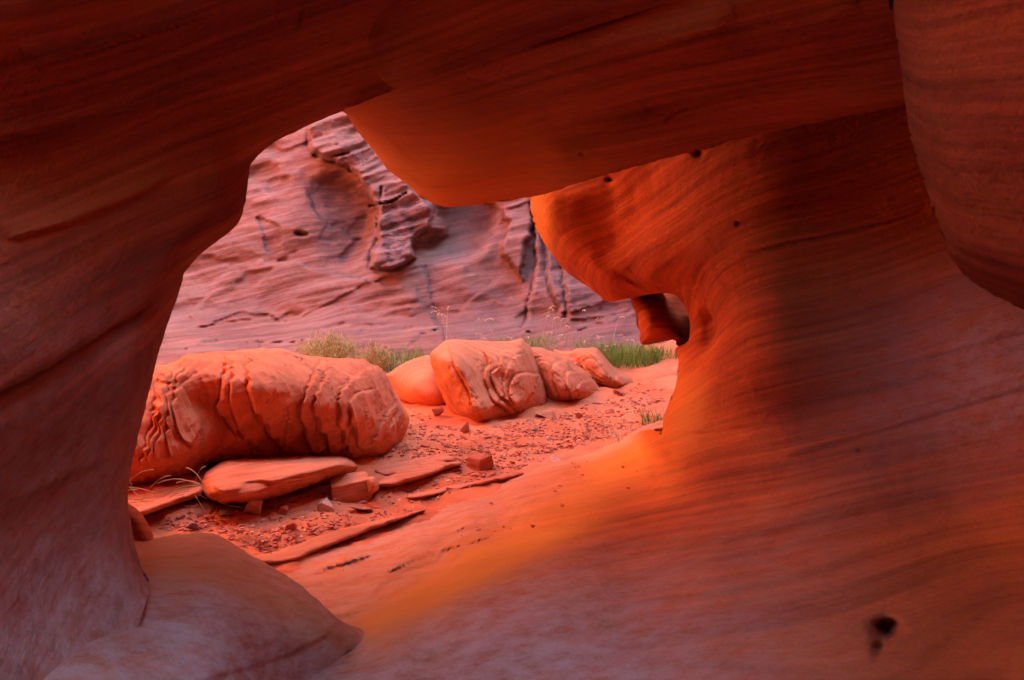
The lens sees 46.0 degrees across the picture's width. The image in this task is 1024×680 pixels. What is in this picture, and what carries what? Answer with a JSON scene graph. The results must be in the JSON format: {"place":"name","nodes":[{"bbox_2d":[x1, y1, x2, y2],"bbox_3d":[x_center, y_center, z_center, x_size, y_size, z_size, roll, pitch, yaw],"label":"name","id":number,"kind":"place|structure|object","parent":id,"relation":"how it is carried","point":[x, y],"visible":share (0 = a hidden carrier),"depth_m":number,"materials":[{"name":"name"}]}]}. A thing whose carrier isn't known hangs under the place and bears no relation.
{"place":"outdoors","nodes":[
{"label":"outdoors","id":0,"kind":"place"},
{"bbox_2d":[128,348,409,485],"bbox_3d":[-1.539,0.474,7.434,2.156,0.828,1.255,-4,9,-29],"label":"boulder","id":1,"kind":"object","parent":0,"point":[202,409],"visible":0.78,"depth_m":7.04,"materials":[{"name":"stone"}]},
{"bbox_2d":[128,340,677,573],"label":"ground","id":2,"kind":"structure","parent":0,"point":[663,373],"depth_m":7.36,"materials":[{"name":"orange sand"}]},
{"bbox_2d":[135,486,203,515],"bbox_3d":[-1.890,0.858,6.507,0.448,0.253,1.463,-2,8,-15],"label":"rock slab","id":3,"kind":"object","parent":2,"relation":"on","point":[161,504],"visible":0.61,"depth_m":6.21,"materials":[{"name":"stone"}]},
{"bbox_2d":[128,466,241,512],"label":"dry twigs","id":4,"kind":"object","parent":2,"relation":"on","point":[140,498],"visible":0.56,"depth_m":6.35,"materials":[{"name":"beige plant"}]},
{"bbox_2d":[185,521,197,528],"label":"rock","id":5,"kind":"object","parent":2,"relation":"on","point":[191,524],"visible":1,"depth_m":5.93,"materials":[{"name":"red stone"}]},
{"bbox_2d":[192,470,206,480],"bbox_3d":[-2.140,0.971,7.295,0.725,0.471,0.709,0,8,0],"label":"rock slab","id":6,"kind":"object","parent":2,"relation":"on","point":[201,473],"visible":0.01,"depth_m":7.00,"materials":[{"name":"stone"}]},
{"bbox_2d":[217,509,231,516],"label":"rock","id":7,"kind":"object","parent":2,"relation":"on","point":[225,513],"visible":1,"depth_m":6.27,"materials":[{"name":"red stone"}]},
{"bbox_2d":[243,500,262,515],"bbox_3d":[-1.367,0.878,6.350,0.110,0.101,0.093,-2,8,-17],"label":"rock","id":8,"kind":"object","parent":2,"relation":"on","point":[254,507],"visible":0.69,"depth_m":6.32,"materials":[{"name":"stone"}]},
{"bbox_2d":[201,455,357,503],"bbox_3d":[-1.420,0.770,7.116,1.004,0.355,2.157,0,8,0],"label":"rock slab","id":9,"kind":"object","parent":2,"relation":"on","point":[237,481],"visible":0.93,"depth_m":6.45,"materials":[{"name":"stone"}]},
{"bbox_2d":[276,505,287,514],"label":"rock","id":10,"kind":"object","parent":2,"relation":"on","point":[283,510],"visible":1,"depth_m":6.35,"materials":[{"name":"red stone"}]},
{"bbox_2d":[285,523,296,530],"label":"rock","id":11,"kind":"object","parent":2,"relation":"on","point":[292,526],"visible":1,"depth_m":5.93,"materials":[{"name":"red stone"}]},
{"bbox_2d":[317,497,333,512],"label":"rock","id":12,"kind":"object","parent":2,"relation":"on","point":[324,504],"visible":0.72,"depth_m":6.47,"materials":[{"name":"stone"}]},
{"bbox_2d":[293,328,365,358],"bbox_3d":[-1.666,0.072,11.051,0.689,0.369,0.466,0,8,0],"label":"bush","id":13,"kind":"object","parent":2,"relation":"on","point":[336,348],"visible":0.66,"depth_m":10.99,"materials":[{"name":"beige plant"}]},
{"bbox_2d":[254,509,424,562],"bbox_3d":[-0.833,0.967,6.111,0.488,0.194,1.591,5,9,31],"label":"rock slab","id":14,"kind":"object","parent":2,"relation":"on","point":[300,550],"visible":0.84,"depth_m":5.70,"materials":[{"name":"stone"}]},
{"bbox_2d":[328,471,371,502],"bbox_3d":[-0.914,0.836,6.786,0.242,0.146,0.221,-9,10,-11],"label":"rock","id":15,"kind":"object","parent":2,"relation":"on","point":[352,487],"visible":0.77,"depth_m":6.70,"materials":[{"name":"stone"}]},
{"bbox_2d":[348,504,372,510],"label":"rock","id":16,"kind":"object","parent":2,"relation":"on","point":[359,507],"visible":1,"depth_m":6.50,"materials":[{"name":"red stone"}]},
{"bbox_2d":[367,476,378,493],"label":"rock","id":17,"kind":"object","parent":2,"relation":"on","point":[373,484],"visible":1,"depth_m":6.62,"materials":[{"name":"stone"}]},
{"bbox_2d":[355,340,392,368],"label":"bush","id":18,"kind":"object","parent":2,"relation":"on","point":[374,357],"visible":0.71,"depth_m":10.76,"materials":[{"name":"beige plant"}]},
{"bbox_2d":[376,343,429,372],"bbox_3d":[-1.002,0.151,11.038,0.564,0.220,0.623,6,10,34],"label":"grass tuft","id":19,"kind":"object","parent":2,"relation":"on","point":[420,354],"visible":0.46,"depth_m":11.02,"materials":[{"name":"green plant"}]},
{"bbox_2d":[374,455,454,475],"bbox_3d":[-0.627,0.778,7.562,0.560,0.214,0.908,0,8,0],"label":"rock slab","id":20,"kind":"object","parent":2,"relation":"on","point":[398,467],"visible":0.58,"depth_m":7.26,"materials":[{"name":"stone"}]},
{"bbox_2d":[388,355,445,405],"bbox_3d":[-0.704,0.375,9.400,0.534,0.498,1.065,0,8,0],"label":"boulder","id":21,"kind":"object","parent":2,"relation":"on","point":[413,381],"visible":0.61,"depth_m":9.03,"materials":[{"name":"stone"}]},
{"bbox_2d":[378,461,460,486],"bbox_3d":[-0.573,0.806,7.343,0.532,0.225,1.080,0,8,0],"label":"rock slab","id":22,"kind":"object","parent":2,"relation":"on","point":[401,478],"visible":0.79,"depth_m":6.95,"materials":[{"name":"stone"}]},
{"bbox_2d":[431,406,443,415],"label":"rock","id":23,"kind":"object","parent":2,"relation":"on","point":[437,411],"visible":1,"depth_m":8.44,"materials":[{"name":"red stone"}]},
{"bbox_2d":[431,306,492,341],"bbox_3d":[-0.456,-0.048,11.318,0.596,0.528,0.653,-5,9,-30],"label":"grass tuft","id":24,"kind":"object","parent":2,"relation":"on","point":[446,324],"visible":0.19,"depth_m":11.26,"materials":[{"name":"plant"}]},
{"bbox_2d":[406,472,523,498],"bbox_3d":[-0.238,0.849,7.127,1.143,0.184,0.603,-6,10,-35],"label":"rock slab","id":25,"kind":"object","parent":2,"relation":"on","point":[502,477],"visible":0.71,"depth_m":6.80,"materials":[{"name":"stone"}]},
{"bbox_2d":[460,421,469,432],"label":"rock","id":26,"kind":"object","parent":2,"relation":"on","point":[465,428],"visible":1,"depth_m":7.93,"materials":[{"name":"red stone"}]},
{"bbox_2d":[466,454,493,470],"bbox_3d":[-0.190,0.743,7.295,0.136,0.110,0.162,-15,15,-35],"label":"rock","id":27,"kind":"object","parent":2,"relation":"on","point":[479,462],"visible":0.88,"depth_m":7.24,"materials":[{"name":"red stone"}]},
{"bbox_2d":[430,338,548,421],"bbox_3d":[-0.158,0.346,9.006,0.806,0.762,1.765,3,8,18],"label":"boulder","id":28,"kind":"object","parent":2,"relation":"on","point":[479,381],"visible":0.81,"depth_m":8.47,"materials":[{"name":"stone"}]},
{"bbox_2d":[477,318,529,343],"bbox_3d":[-0.079,-0.024,11.453,0.523,0.387,0.506,-1,8,-10],"label":"grass tuft","id":29,"kind":"object","parent":2,"relation":"on","point":[502,337],"visible":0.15,"depth_m":11.53,"materials":[{"name":"plant"}]},
{"bbox_2d":[0,0,1023,679],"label":"rock arch","id":30,"kind":"object","parent":2,"relation":"on","point":[794,228],"visible":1,"depth_m":3.52,"materials":[{"name":"stone"}]},
{"bbox_2d":[314,460,636,573],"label":"gravel","id":31,"kind":"structure","parent":30,"relation":"on","point":[532,526],"depth_m":5.53,"materials":[{"name":"gravel"}]},
{"bbox_2d":[535,410,555,417],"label":"rock","id":32,"kind":"object","parent":2,"relation":"on","point":[547,413],"visible":0.97,"depth_m":8.50,"materials":[{"name":"stone"}]},
{"bbox_2d":[549,455,560,462],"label":"rock","id":33,"kind":"object","parent":2,"relation":"on","point":[553,458],"visible":0.86,"depth_m":7.39,"materials":[{"name":"stone"}]},
{"bbox_2d":[521,305,592,349],"bbox_3d":[0.423,-0.095,11.623,0.781,0.497,0.758,0,8,0],"label":"grass tuft","id":34,"kind":"object","parent":2,"relation":"on","point":[538,342],"visible":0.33,"depth_m":11.61,"materials":[{"name":"plant"}]},
{"bbox_2d":[531,347,598,400],"bbox_3d":[0.390,0.331,9.450,0.545,0.586,1.184,3,8,19],"label":"boulder","id":35,"kind":"object","parent":2,"relation":"on","point":[565,378],"visible":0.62,"depth_m":9.04,"materials":[{"name":"stone"}]},
{"bbox_2d":[575,412,582,417],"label":"rock","id":36,"kind":"object","parent":2,"relation":"on","point":[578,415],"visible":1,"depth_m":8.57,"materials":[{"name":"red stone"}]},
{"bbox_2d":[553,347,632,387],"bbox_3d":[0.693,0.297,10.078,0.695,0.484,0.974,0,8,0],"label":"boulder","id":37,"kind":"object","parent":2,"relation":"on","point":[595,364],"visible":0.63,"depth_m":9.73,"materials":[{"name":"stone"}]},
{"bbox_2d":[568,316,634,356],"bbox_3d":[0.820,-0.028,11.127,0.644,0.398,0.640,8,11,44],"label":"grass tuft","id":38,"kind":"object","parent":2,"relation":"on","point":[582,345],"visible":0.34,"depth_m":11.14,"materials":[{"name":"plant"}]},
{"bbox_2d":[605,409,613,413],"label":"rock","id":39,"kind":"object","parent":2,"relation":"on","point":[609,411],"visible":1,"depth_m":8.70,"materials":[{"name":"red stone"}]},
{"bbox_2d":[571,415,661,442],"bbox_3d":[0.788,0.593,7.988,0.665,0.087,0.750,-6,10,-36],"label":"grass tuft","id":40,"kind":"object","parent":2,"relation":"on","point":[606,430],"visible":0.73,"depth_m":8.01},
{"bbox_2d":[613,389,623,394],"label":"rock","id":41,"kind":"object","parent":2,"relation":"on","point":[620,392],"visible":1,"depth_m":9.22,"materials":[{"name":"red stone"}]},
{"bbox_2d":[591,334,665,368],"bbox_3d":[1.030,0.039,10.730,0.688,0.337,0.748,0,8,0],"label":"grass tuft","id":42,"kind":"object","parent":2,"relation":"on","point":[634,358],"visible":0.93,"depth_m":10.61,"materials":[{"name":"plant"}]},
{"bbox_2d":[630,420,662,433],"bbox_3d":[0.948,0.604,8.316,0.315,0.243,1.408,1,8,8],"label":"rock slab","id":43,"kind":"object","parent":2,"relation":"on","point":[657,426],"visible":0.35,"depth_m":7.87,"materials":[{"name":"stone"}]},
{"bbox_2d":[637,406,665,425],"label":"grass tuft","id":44,"kind":"object","parent":2,"relation":"on","point":[648,419],"visible":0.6,"depth_m":8.31,"materials":[{"name":"beige plant"}]},
{"bbox_2d":[628,339,676,359],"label":"grass tuft","id":45,"kind":"object","parent":2,"relation":"on","point":[666,354],"visible":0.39,"depth_m":10.97,"materials":[{"name":"plant"}]},
{"bbox_2d":[156,111,669,370],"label":"cliff","id":46,"kind":"structure","parent":0,"point":[339,227],"depth_m":12.99,"materials":[{"name":"stone"}]}
]}

